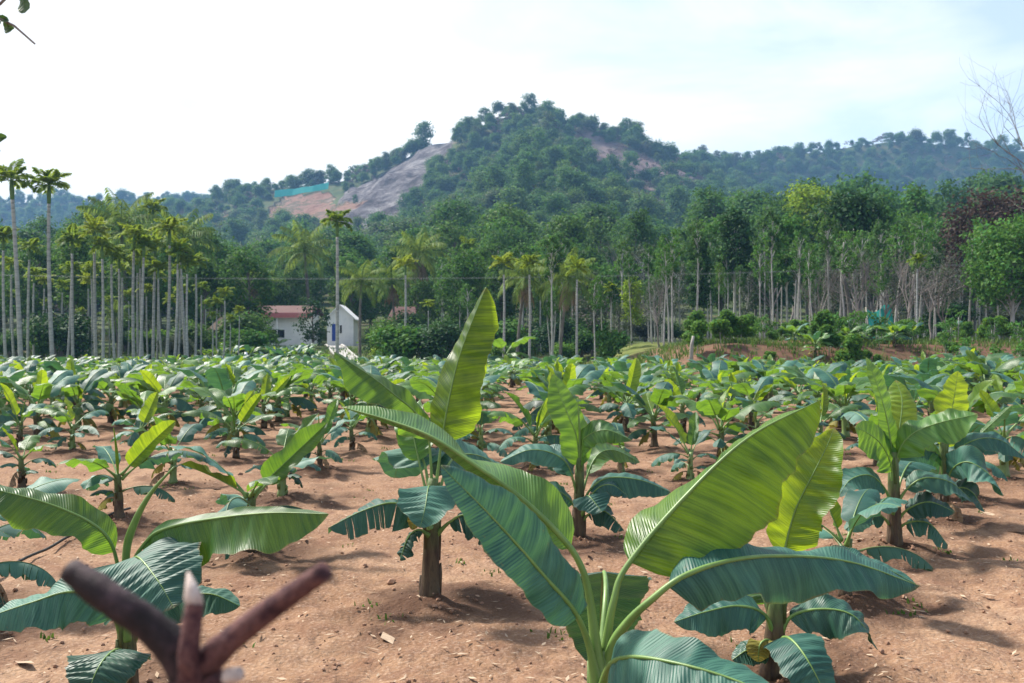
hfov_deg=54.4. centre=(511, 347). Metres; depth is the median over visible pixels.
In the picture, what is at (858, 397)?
banana plant
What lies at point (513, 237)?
forest tree
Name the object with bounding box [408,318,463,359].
shrub
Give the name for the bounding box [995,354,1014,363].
banana plant
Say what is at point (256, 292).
tree
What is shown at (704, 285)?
tall tree
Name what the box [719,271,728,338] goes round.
slender tree
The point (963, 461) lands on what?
banana plant
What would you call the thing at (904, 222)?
forest tree
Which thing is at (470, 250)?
slender tree
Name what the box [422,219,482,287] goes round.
forest tree
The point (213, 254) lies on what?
forest tree
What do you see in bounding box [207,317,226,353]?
hut
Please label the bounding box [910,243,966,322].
bare tree
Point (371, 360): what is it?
banana plant
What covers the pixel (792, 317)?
bare tree
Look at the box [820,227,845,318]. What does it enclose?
slender tree
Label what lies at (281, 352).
banana plant
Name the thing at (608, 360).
banana plant
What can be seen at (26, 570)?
banana plant
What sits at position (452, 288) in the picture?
slender tree
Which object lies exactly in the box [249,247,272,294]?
forest tree
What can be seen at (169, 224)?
areca palm
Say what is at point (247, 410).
banana plant
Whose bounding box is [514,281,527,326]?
slender tree
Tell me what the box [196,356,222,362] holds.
banana plant
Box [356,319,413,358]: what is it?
shrub
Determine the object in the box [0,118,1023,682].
ground
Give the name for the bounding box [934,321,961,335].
banana plant
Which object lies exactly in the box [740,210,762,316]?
forest tree
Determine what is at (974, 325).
forest tree
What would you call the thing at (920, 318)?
sapling
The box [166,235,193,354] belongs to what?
areca palm
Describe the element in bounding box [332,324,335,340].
door
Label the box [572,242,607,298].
forest tree
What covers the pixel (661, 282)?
slender tree
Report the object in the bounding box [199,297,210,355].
areca palm
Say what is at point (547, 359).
banana plant
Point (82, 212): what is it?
forest tree
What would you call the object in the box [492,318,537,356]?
shrub
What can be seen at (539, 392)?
banana plant
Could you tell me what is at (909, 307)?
bare tree
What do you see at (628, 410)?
banana plant
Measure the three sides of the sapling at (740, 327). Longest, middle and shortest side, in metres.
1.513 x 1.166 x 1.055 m
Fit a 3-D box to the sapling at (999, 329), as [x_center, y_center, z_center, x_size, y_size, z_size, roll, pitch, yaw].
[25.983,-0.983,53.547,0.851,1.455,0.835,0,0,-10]
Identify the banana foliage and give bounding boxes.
[0,354,628,374]
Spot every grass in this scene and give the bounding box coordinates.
[1,344,591,374]
[623,334,1023,382]
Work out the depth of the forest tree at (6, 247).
142.10 m
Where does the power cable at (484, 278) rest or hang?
attached to the power pole
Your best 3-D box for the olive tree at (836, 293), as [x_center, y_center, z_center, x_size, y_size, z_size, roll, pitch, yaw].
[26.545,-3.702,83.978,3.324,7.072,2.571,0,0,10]
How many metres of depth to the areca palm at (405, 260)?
77.96 m
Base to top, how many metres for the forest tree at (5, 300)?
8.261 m
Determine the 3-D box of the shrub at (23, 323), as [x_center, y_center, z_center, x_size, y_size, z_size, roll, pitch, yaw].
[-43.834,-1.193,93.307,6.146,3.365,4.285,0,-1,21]
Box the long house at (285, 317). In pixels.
[248,306,323,344]
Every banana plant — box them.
[0,356,20,363]
[0,361,18,397]
[0,365,8,392]
[0,367,36,404]
[0,369,36,415]
[0,369,79,436]
[0,379,32,413]
[0,383,50,447]
[0,427,57,487]
[0,466,328,682]
[0,477,80,607]
[11,360,43,399]
[13,371,53,405]
[19,356,48,375]
[21,355,54,361]
[23,363,65,371]
[26,371,81,415]
[35,397,108,449]
[40,359,109,409]
[48,368,87,400]
[48,369,120,427]
[57,420,203,518]
[58,356,89,364]
[62,359,90,366]
[73,369,142,422]
[74,365,109,398]
[83,359,113,367]
[91,363,120,395]
[98,362,158,401]
[101,364,147,407]
[103,385,185,432]
[110,359,157,369]
[110,375,175,415]
[110,392,174,446]
[113,356,154,363]
[115,366,196,426]
[124,416,206,485]
[132,364,156,391]
[136,360,161,364]
[140,360,176,376]
[142,372,192,404]
[149,364,207,405]
[155,359,180,377]
[162,357,201,374]
[163,361,205,395]
[169,422,329,559]
[172,364,220,404]
[172,380,215,423]
[176,367,264,437]
[178,356,235,400]
[178,357,217,362]
[181,393,284,458]
[184,380,276,447]
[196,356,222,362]
[197,347,211,356]
[197,360,236,364]
[203,363,265,414]
[204,345,232,357]
[219,346,243,356]
[220,345,243,353]
[221,360,256,384]
[221,413,320,496]
[222,356,242,365]
[229,361,261,370]
[237,367,274,406]
[240,355,282,384]
[241,344,262,356]
[241,368,317,421]
[241,369,288,402]
[250,364,319,416]
[255,342,271,353]
[257,374,305,428]
[263,357,288,366]
[264,362,289,368]
[265,346,284,356]
[267,348,289,354]
[269,338,290,347]
[271,365,312,399]
[272,350,291,356]
[273,364,292,371]
[278,356,299,371]
[280,358,313,386]
[280,400,353,468]
[281,345,308,362]
[285,363,324,396]
[290,369,333,410]
[294,355,326,374]
[299,346,315,356]
[300,343,316,355]
[300,362,334,393]
[307,349,324,358]
[309,357,347,388]
[313,370,343,406]
[315,353,329,357]
[315,401,377,452]
[317,358,374,401]
[320,373,364,419]
[326,364,409,435]
[328,288,500,596]
[338,373,403,428]
[342,400,919,682]
[356,356,385,363]
[358,357,391,364]
[360,359,391,375]
[366,356,402,374]
[379,365,395,374]
[380,366,429,373]
[390,361,419,370]
[390,370,421,379]
[393,371,413,395]
[398,357,430,370]
[400,378,495,445]
[401,368,438,401]
[414,361,444,372]
[418,365,494,393]
[422,375,500,438]
[423,373,489,406]
[428,359,444,364]
[429,365,510,409]
[437,374,492,397]
[459,411,513,456]
[480,365,512,400]
[486,364,504,384]
[487,336,535,368]
[487,364,512,383]
[488,358,520,383]
[488,367,511,401]
[488,392,559,470]
[489,362,507,384]
[491,367,518,399]
[493,355,531,386]
[500,374,670,536]
[504,360,529,385]
[512,371,590,443]
[513,359,533,381]
[513,363,603,426]
[516,369,563,400]
[518,365,588,433]
[522,361,583,395]
[530,362,566,371]
[531,369,601,402]
[532,356,567,363]
[536,357,578,367]
[549,355,582,362]
[552,358,582,364]
[553,355,579,359]
[586,365,627,404]
[587,364,611,398]
[589,358,653,431]
[591,355,628,361]
[591,358,626,385]
[593,375,656,422]
[596,357,632,382]
[596,363,631,394]
[597,361,648,402]
[603,364,669,407]
[603,382,690,446]
[611,422,637,472]
[618,374,663,414]
[642,355,680,365]
[648,365,692,382]
[649,358,677,377]
[650,404,717,479]
[651,359,684,377]
[655,366,708,432]
[661,365,699,392]
[662,362,695,389]
[672,367,712,400]
[672,386,782,460]
[674,428,915,682]
[683,369,743,400]
[687,359,756,399]
[695,372,757,420]
[696,353,727,370]
[696,360,711,386]
[714,376,786,428]
[722,357,767,383]
[724,394,796,438]
[728,366,769,397]
[732,355,765,362]
[735,356,766,380]
[737,360,797,400]
[740,364,794,411]
[757,354,788,364]
[758,360,774,388]
[765,368,821,410]
[766,358,812,391]
[770,362,851,402]
[780,323,807,343]
[789,368,875,436]
[791,362,826,392]
[794,354,823,364]
[796,383,861,438]
[798,331,833,356]
[798,356,821,365]
[799,358,866,401]
[802,359,825,365]
[803,379,857,427]
[808,360,829,366]
[819,489,933,596]
[829,359,865,366]
[829,369,853,402]
[830,330,862,349]
[838,361,872,368]
[839,357,977,548]
[840,395,923,464]
[841,324,863,333]
[847,364,917,409]
[848,360,876,368]
[853,325,875,342]
[855,373,948,417]
[858,363,898,373]
[860,363,908,400]
[861,326,873,338]
[862,322,894,341]
[872,324,896,343]
[873,321,911,346]
[885,357,912,374]
[886,358,963,406]
[890,374,927,413]
[893,372,971,415]
[897,322,923,341]
[897,375,1023,445]
[900,371,1023,522]
[901,356,957,369]
[908,358,954,362]
[909,351,937,359]
[909,369,966,400]
[917,389,1023,493]
[920,371,974,402]
[930,390,1023,476]
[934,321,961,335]
[936,346,1008,387]
[936,361,974,402]
[946,350,1023,411]
[970,374,1023,423]
[985,361,1019,391]
[986,360,1023,393]
[990,370,1023,426]
[992,371,1023,405]
[992,373,1023,431]
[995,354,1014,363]
[1004,372,1020,378]
[1007,390,1023,438]
[1013,365,1023,378]
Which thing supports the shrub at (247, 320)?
on the ground at (422, 656)
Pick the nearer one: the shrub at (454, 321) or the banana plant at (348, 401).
the banana plant at (348, 401)
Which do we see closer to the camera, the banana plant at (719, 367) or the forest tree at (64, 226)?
the banana plant at (719, 367)
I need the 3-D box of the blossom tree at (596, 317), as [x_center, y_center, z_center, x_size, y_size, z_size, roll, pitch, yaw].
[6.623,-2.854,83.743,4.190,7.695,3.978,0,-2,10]
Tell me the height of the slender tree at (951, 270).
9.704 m
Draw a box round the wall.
[340,344,357,358]
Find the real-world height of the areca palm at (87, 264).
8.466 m
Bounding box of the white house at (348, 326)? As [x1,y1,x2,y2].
[323,305,358,345]
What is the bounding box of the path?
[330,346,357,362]
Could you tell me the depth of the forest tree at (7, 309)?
88.97 m
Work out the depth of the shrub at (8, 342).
82.31 m
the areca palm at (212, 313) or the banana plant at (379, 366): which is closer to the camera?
the banana plant at (379, 366)
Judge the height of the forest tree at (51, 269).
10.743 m
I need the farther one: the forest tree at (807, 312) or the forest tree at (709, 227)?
the forest tree at (807, 312)
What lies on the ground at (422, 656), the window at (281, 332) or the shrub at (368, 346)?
the shrub at (368, 346)
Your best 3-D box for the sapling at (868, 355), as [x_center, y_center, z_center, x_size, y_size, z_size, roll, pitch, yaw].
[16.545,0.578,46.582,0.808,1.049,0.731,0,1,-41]
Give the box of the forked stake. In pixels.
[60,559,331,682]
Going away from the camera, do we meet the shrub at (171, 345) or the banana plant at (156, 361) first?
the banana plant at (156, 361)
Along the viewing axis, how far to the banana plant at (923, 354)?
46.70 m
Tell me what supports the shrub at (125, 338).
on the ground at (422, 656)
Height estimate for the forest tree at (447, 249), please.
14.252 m
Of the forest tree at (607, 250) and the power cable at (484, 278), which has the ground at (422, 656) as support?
the forest tree at (607, 250)
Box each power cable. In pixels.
[33,264,960,277]
[39,265,959,278]
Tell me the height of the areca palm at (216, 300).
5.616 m
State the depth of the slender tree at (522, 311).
85.06 m
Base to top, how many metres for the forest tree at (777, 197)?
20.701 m
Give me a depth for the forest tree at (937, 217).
138.65 m
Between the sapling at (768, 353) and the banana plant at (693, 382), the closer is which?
the banana plant at (693, 382)
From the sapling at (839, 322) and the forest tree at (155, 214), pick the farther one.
the forest tree at (155, 214)
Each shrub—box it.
[0,313,8,339]
[0,328,23,357]
[14,319,41,333]
[15,333,31,355]
[22,310,101,357]
[25,339,54,357]
[57,316,107,357]
[101,311,148,348]
[110,329,135,351]
[127,328,171,359]
[143,319,170,332]
[155,333,194,356]
[162,320,221,356]
[170,313,209,329]
[178,316,211,338]
[185,313,222,340]
[209,308,279,347]
[217,310,281,354]
[218,339,243,353]
[219,326,274,354]
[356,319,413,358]
[357,328,372,343]
[357,338,374,355]
[364,315,400,332]
[369,323,428,358]
[369,347,378,357]
[385,306,433,327]
[391,323,433,330]
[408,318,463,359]
[418,341,453,359]
[423,312,466,329]
[490,344,514,358]
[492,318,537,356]
[497,314,517,324]
[525,317,550,350]
[532,315,579,354]
[553,342,580,358]
[558,325,595,359]
[567,313,616,351]
[591,327,632,358]
[621,314,659,341]
[656,319,684,341]
[921,300,983,336]
[974,303,1023,340]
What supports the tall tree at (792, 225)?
on the ground at (422, 656)
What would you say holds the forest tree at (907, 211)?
on the ground at (422, 656)
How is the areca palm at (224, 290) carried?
on the ground at (422, 656)
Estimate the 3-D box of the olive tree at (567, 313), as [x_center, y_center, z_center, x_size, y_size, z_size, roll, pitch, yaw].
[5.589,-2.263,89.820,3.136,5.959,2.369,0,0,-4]
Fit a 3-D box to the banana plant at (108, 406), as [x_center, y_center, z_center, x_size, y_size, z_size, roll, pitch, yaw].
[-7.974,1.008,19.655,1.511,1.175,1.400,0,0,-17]
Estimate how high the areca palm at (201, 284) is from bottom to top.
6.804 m
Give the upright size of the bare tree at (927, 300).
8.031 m
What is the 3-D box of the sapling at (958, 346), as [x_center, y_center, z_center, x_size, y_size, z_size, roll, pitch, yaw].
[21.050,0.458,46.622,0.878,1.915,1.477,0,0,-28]
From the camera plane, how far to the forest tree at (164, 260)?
141.05 m
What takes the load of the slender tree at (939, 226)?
on the ground at (422, 656)
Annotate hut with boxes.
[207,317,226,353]
[387,307,417,321]
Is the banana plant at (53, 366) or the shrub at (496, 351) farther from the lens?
the shrub at (496, 351)
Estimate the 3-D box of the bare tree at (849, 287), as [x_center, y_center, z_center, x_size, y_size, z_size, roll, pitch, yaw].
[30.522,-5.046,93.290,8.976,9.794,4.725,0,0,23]
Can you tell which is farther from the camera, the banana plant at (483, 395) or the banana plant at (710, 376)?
the banana plant at (483, 395)
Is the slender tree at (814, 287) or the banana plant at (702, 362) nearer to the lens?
the banana plant at (702, 362)
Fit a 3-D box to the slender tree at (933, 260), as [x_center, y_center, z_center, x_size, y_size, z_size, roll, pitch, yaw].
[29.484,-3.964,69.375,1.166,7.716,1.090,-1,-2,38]
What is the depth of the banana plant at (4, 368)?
22.43 m
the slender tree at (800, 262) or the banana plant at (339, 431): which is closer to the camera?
the banana plant at (339, 431)
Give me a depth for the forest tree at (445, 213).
202.24 m
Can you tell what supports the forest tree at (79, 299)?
on the ground at (422, 656)
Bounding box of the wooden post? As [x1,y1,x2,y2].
[689,336,694,361]
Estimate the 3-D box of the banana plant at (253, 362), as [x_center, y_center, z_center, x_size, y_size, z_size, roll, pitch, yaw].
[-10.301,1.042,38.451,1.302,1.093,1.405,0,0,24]
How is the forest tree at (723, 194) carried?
on the ground at (422, 656)
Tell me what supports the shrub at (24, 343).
on the ground at (422, 656)
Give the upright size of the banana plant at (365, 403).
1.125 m
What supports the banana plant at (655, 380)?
on the ground at (422, 656)
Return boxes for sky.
[0,0,1023,203]
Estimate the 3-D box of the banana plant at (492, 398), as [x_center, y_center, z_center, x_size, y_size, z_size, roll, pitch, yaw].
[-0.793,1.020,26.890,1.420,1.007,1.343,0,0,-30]
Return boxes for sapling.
[680,320,707,352]
[683,319,706,346]
[687,310,708,330]
[708,319,732,345]
[709,309,735,338]
[721,316,738,339]
[732,315,750,335]
[742,327,755,338]
[745,314,758,335]
[753,314,769,343]
[758,317,778,341]
[763,351,776,359]
[765,331,777,339]
[777,321,794,338]
[777,328,788,336]
[789,319,808,333]
[792,329,806,337]
[806,321,823,341]
[813,309,843,345]
[819,324,842,355]
[826,312,848,349]
[832,333,865,361]
[837,310,864,333]
[847,319,859,328]
[852,327,862,333]
[854,311,866,326]
[859,349,872,360]
[862,311,889,343]
[873,354,884,364]
[875,332,886,348]
[888,320,906,333]
[902,320,919,341]
[903,326,918,344]
[906,317,922,333]
[910,321,925,334]
[936,317,957,352]
[937,323,952,333]
[938,338,951,352]
[942,341,957,352]
[944,319,951,340]
[945,308,966,340]
[947,337,975,354]
[951,320,969,336]
[959,321,974,337]
[976,325,990,338]
[982,316,1007,334]
[984,316,1003,333]
[984,323,1001,338]
[987,344,1006,353]
[996,315,1015,339]
[1004,320,1023,352]
[1010,326,1023,339]
[1011,320,1023,341]
[1012,340,1023,356]
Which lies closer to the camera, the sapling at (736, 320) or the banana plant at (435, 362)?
the banana plant at (435, 362)
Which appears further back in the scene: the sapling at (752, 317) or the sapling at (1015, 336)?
the sapling at (752, 317)
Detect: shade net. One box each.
[274,182,328,196]
[865,305,893,340]
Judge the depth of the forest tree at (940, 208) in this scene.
153.31 m
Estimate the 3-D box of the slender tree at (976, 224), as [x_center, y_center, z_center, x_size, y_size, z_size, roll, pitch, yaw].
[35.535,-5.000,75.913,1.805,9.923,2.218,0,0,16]
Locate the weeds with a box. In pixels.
[40,442,1017,647]
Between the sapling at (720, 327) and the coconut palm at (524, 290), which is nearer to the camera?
the sapling at (720, 327)
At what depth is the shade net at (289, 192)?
672.80 m
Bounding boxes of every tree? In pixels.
[0,0,35,141]
[0,239,22,256]
[0,248,9,299]
[0,268,14,315]
[0,275,9,317]
[0,275,14,316]
[1,237,32,322]
[1,247,53,325]
[5,224,52,319]
[5,240,63,322]
[17,211,62,240]
[20,251,67,294]
[39,222,77,252]
[45,221,99,314]
[46,230,107,314]
[51,225,99,317]
[51,229,91,305]
[51,255,108,318]
[59,197,120,302]
[61,218,76,227]
[62,206,109,236]
[88,238,141,340]
[91,212,157,300]
[98,246,147,295]
[106,246,166,320]
[110,210,164,252]
[115,258,166,324]
[128,204,171,255]
[150,233,209,322]
[155,220,191,324]
[160,271,210,321]
[165,224,236,314]
[172,254,228,326]
[180,221,222,266]
[200,239,238,316]
[212,248,279,321]
[225,249,247,311]
[231,241,262,262]
[246,281,274,308]
[248,261,286,305]
[249,242,264,268]
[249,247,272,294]
[266,243,288,265]
[267,251,298,283]
[272,255,302,305]
[272,270,312,305]
[278,243,320,295]
[289,266,331,307]
[292,297,332,344]
[311,243,371,276]
[319,228,383,266]
[326,272,362,319]
[327,250,367,299]
[327,265,368,320]
[350,275,389,325]
[361,266,379,327]
[364,233,438,298]
[380,283,412,318]
[393,223,433,257]
[395,278,426,312]
[398,277,436,323]
[415,193,480,243]
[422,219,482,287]
[425,283,436,315]
[427,284,456,322]
[428,260,453,304]
[429,224,453,261]
[430,248,484,323]
[430,270,446,312]
[433,257,450,319]
[434,215,472,231]
[435,294,447,320]
[440,232,460,253]
[443,269,457,316]
[452,243,472,302]
[455,292,466,328]
[458,283,477,318]
[460,202,520,245]
[461,248,484,306]
[465,255,490,300]
[466,242,519,316]
[475,226,516,291]
[476,201,544,245]
[476,242,500,282]
[480,214,533,246]
[482,251,518,320]
[485,240,507,282]
[486,225,537,274]
[491,291,500,353]
[495,240,544,324]
[511,243,529,304]
[513,271,523,358]
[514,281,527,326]
[527,266,557,303]
[529,208,591,253]
[530,261,545,350]
[531,267,565,323]
[532,230,584,299]
[532,300,546,322]
[538,285,555,354]
[539,235,564,354]
[544,254,606,319]
[547,295,560,354]
[551,231,574,342]
[553,271,564,340]
[559,295,585,325]
[568,269,616,355]
[569,204,594,243]
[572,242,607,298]
[573,198,631,237]
[581,216,615,259]
[588,281,603,348]
[589,275,603,359]
[597,238,627,328]
[597,260,644,329]
[597,274,607,356]
[598,227,620,265]
[600,244,619,318]
[603,281,618,327]
[604,213,658,250]
[606,302,629,352]
[608,272,616,331]
[611,216,656,295]
[613,238,633,332]
[615,205,658,282]
[617,243,654,339]
[622,253,637,345]
[628,274,670,347]
[640,242,656,343]
[641,277,673,341]
[642,282,652,341]
[643,245,685,318]
[644,276,654,341]
[651,226,667,246]
[652,240,671,346]
[652,263,669,328]
[656,257,679,344]
[656,272,662,341]
[657,234,670,341]
[659,228,687,342]
[664,261,692,341]
[667,246,686,341]
[673,220,705,311]
[675,202,718,262]
[678,185,736,311]
[679,185,728,231]
[679,203,724,304]
[683,233,715,309]
[685,219,705,310]
[686,212,756,318]
[688,215,738,318]
[690,256,706,297]
[704,232,719,338]
[707,249,716,339]
[710,206,762,337]
[714,262,724,289]
[715,246,733,338]
[716,187,745,300]
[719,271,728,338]
[722,184,782,310]
[729,257,758,339]
[734,264,747,338]
[738,242,782,338]
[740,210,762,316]
[742,231,805,331]
[745,244,770,336]
[748,188,792,317]
[749,230,774,337]
[751,200,808,332]
[752,215,770,337]
[759,208,786,326]
[759,211,814,321]
[764,267,775,323]
[769,243,779,328]
[772,238,784,322]
[776,176,839,313]
[777,178,848,324]
[784,240,808,337]
[786,229,809,319]
[790,213,851,309]
[790,233,809,320]
[790,250,843,339]
[790,280,794,320]
[794,227,809,318]
[794,254,859,313]
[800,239,863,313]
[800,266,814,320]
[801,243,820,318]
[802,249,818,324]
[804,184,902,327]
[805,192,808,321]
[806,251,879,322]
[807,265,824,314]
[810,265,845,315]
[812,176,849,197]
[815,215,840,311]
[815,244,877,316]
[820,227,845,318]
[820,250,836,277]
[822,233,856,318]
[829,230,849,330]
[831,167,903,306]
[833,231,860,316]
[845,192,898,335]
[846,226,871,326]
[848,251,897,311]
[848,262,859,286]
[848,274,880,311]
[849,237,952,320]
[850,209,926,303]
[852,230,877,319]
[854,185,897,307]
[855,231,885,333]
[858,181,905,309]
[865,263,883,310]
[868,206,900,296]
[869,219,893,304]
[873,261,896,309]
[874,263,889,321]
[876,247,915,320]
[877,259,891,304]
[878,214,931,316]
[880,224,910,323]
[887,192,933,314]
[887,248,950,319]
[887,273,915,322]
[889,180,936,320]
[889,213,945,336]
[897,220,924,320]
[901,236,966,338]
[902,195,965,306]
[903,211,937,322]
[904,209,946,224]
[904,258,952,321]
[906,238,933,334]
[907,220,963,306]
[907,230,929,321]
[908,254,956,338]
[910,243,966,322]
[911,245,972,338]
[921,256,942,338]
[924,217,946,282]
[925,177,981,222]
[925,230,942,338]
[926,238,942,336]
[930,230,947,305]
[935,184,1023,316]
[936,264,974,338]
[937,225,976,336]
[940,214,983,337]
[940,245,956,305]
[955,210,1023,340]
[957,51,1023,211]
[958,185,1023,314]
[958,226,982,321]
[961,168,994,307]
[966,267,978,336]
[967,165,1023,308]
[967,217,990,335]
[968,230,1022,338]
[971,228,975,330]
[1003,213,1019,225]
[1010,185,1023,315]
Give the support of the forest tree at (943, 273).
on the ground at (422, 656)
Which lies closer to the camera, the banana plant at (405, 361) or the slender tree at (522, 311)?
the banana plant at (405, 361)
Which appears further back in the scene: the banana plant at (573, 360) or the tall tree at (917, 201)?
the tall tree at (917, 201)
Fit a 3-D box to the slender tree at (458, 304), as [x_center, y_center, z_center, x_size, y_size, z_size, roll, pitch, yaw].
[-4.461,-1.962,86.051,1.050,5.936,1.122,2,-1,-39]
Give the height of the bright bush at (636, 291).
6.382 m
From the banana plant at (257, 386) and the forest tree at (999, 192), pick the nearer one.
the banana plant at (257, 386)
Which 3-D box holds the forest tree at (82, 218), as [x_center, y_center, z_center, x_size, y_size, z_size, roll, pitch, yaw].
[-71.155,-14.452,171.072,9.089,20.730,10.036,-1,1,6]
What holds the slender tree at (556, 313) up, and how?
on the ground at (422, 656)
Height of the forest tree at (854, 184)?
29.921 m
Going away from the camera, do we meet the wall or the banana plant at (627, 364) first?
the banana plant at (627, 364)
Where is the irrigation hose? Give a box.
[17,507,130,560]
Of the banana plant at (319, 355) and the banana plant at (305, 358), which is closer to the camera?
the banana plant at (305, 358)
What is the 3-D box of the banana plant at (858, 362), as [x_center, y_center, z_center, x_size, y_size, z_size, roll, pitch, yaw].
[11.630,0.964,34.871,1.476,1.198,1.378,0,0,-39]
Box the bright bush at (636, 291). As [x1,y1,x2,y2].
[619,275,645,343]
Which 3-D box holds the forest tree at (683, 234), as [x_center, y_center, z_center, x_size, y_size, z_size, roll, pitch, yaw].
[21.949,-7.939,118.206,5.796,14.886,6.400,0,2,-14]
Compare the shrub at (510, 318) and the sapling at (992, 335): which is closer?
the sapling at (992, 335)
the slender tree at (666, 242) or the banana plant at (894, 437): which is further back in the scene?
the slender tree at (666, 242)
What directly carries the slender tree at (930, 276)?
on the ground at (422, 656)
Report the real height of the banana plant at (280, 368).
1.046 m
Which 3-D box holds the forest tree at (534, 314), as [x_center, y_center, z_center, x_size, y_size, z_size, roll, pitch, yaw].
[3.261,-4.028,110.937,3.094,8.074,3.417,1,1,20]
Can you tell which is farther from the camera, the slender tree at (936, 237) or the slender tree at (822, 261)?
the slender tree at (822, 261)
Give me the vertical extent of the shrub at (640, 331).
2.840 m
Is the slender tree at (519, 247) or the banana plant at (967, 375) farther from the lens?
the slender tree at (519, 247)
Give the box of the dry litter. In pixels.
[0,432,1023,682]
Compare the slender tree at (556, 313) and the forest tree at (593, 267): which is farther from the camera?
the forest tree at (593, 267)
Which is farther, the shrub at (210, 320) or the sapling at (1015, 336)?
the shrub at (210, 320)
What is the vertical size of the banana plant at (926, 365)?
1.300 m
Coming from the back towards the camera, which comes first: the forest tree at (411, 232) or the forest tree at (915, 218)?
the forest tree at (411, 232)
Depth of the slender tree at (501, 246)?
103.42 m
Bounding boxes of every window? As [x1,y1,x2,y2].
[269,329,284,337]
[339,324,342,333]
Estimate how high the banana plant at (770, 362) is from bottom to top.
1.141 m
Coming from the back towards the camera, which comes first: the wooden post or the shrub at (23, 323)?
the shrub at (23, 323)
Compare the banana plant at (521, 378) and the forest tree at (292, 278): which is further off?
the forest tree at (292, 278)
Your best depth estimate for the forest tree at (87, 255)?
130.26 m
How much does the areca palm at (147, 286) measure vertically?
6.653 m
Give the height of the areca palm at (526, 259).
7.771 m
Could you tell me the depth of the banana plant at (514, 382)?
40.58 m
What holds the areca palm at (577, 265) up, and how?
on the ground at (422, 656)
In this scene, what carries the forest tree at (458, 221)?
on the ground at (422, 656)
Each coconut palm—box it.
[76,188,164,345]
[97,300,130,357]
[141,208,219,311]
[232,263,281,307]
[266,220,335,305]
[334,258,387,356]
[371,260,415,323]
[390,227,452,305]
[497,251,560,357]
[535,247,595,354]
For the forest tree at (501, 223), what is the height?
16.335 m
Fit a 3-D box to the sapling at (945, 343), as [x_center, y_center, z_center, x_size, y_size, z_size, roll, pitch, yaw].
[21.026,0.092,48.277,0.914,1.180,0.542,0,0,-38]
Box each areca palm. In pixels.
[0,158,36,356]
[0,226,19,356]
[0,255,23,355]
[1,288,15,353]
[18,237,44,357]
[22,167,71,356]
[23,265,46,354]
[31,274,55,357]
[39,297,53,356]
[53,277,69,356]
[54,223,88,358]
[59,261,86,356]
[75,307,86,356]
[77,212,110,360]
[77,273,98,353]
[79,261,105,355]
[87,236,116,359]
[100,243,128,358]
[104,293,117,356]
[107,246,131,357]
[113,222,150,356]
[113,261,131,356]
[120,288,135,355]
[125,248,153,355]
[125,253,149,355]
[129,234,157,357]
[135,282,155,359]
[136,198,168,324]
[145,228,167,361]
[145,257,171,359]
[147,269,167,358]
[148,217,187,357]
[163,242,193,356]
[163,292,175,303]
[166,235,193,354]
[167,261,191,361]
[173,254,199,356]
[173,284,190,357]
[183,252,209,356]
[191,281,209,354]
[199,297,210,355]
[206,311,219,355]
[209,295,223,354]
[213,287,234,357]
[226,312,235,353]
[233,305,245,354]
[320,209,352,359]
[392,254,418,327]
[419,299,435,325]
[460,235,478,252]
[489,251,517,366]
[516,254,544,367]
[565,255,588,363]
[603,282,620,329]
[906,253,927,338]
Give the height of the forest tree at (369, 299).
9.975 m
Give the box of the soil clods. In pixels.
[2,444,1023,682]
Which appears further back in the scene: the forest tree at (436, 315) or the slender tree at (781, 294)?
the forest tree at (436, 315)
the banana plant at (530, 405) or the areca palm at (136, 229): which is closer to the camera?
the banana plant at (530, 405)
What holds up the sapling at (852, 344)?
on the ground at (422, 656)
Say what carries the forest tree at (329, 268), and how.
on the ground at (422, 656)
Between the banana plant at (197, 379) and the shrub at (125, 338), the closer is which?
the banana plant at (197, 379)
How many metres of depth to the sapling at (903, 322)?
52.99 m
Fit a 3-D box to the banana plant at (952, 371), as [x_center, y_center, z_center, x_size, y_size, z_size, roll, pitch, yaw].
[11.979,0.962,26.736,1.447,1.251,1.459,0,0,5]
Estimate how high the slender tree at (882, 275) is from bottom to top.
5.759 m
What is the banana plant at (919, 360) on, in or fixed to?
on the ground at (422, 656)
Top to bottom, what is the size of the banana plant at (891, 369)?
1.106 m
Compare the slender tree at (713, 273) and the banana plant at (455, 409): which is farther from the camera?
the slender tree at (713, 273)
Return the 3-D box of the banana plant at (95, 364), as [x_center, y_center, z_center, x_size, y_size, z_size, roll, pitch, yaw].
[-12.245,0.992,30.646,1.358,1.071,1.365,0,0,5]
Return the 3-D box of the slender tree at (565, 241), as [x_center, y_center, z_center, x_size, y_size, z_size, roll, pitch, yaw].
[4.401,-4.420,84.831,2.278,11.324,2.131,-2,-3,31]
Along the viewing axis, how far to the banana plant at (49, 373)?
24.88 m
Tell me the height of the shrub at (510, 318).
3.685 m
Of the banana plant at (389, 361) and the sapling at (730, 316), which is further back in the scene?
the sapling at (730, 316)
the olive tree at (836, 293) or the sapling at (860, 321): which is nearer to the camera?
the sapling at (860, 321)
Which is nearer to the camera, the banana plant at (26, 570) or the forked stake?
the forked stake
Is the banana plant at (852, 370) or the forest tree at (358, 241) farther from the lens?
the forest tree at (358, 241)
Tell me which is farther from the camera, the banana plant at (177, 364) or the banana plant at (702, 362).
the banana plant at (702, 362)

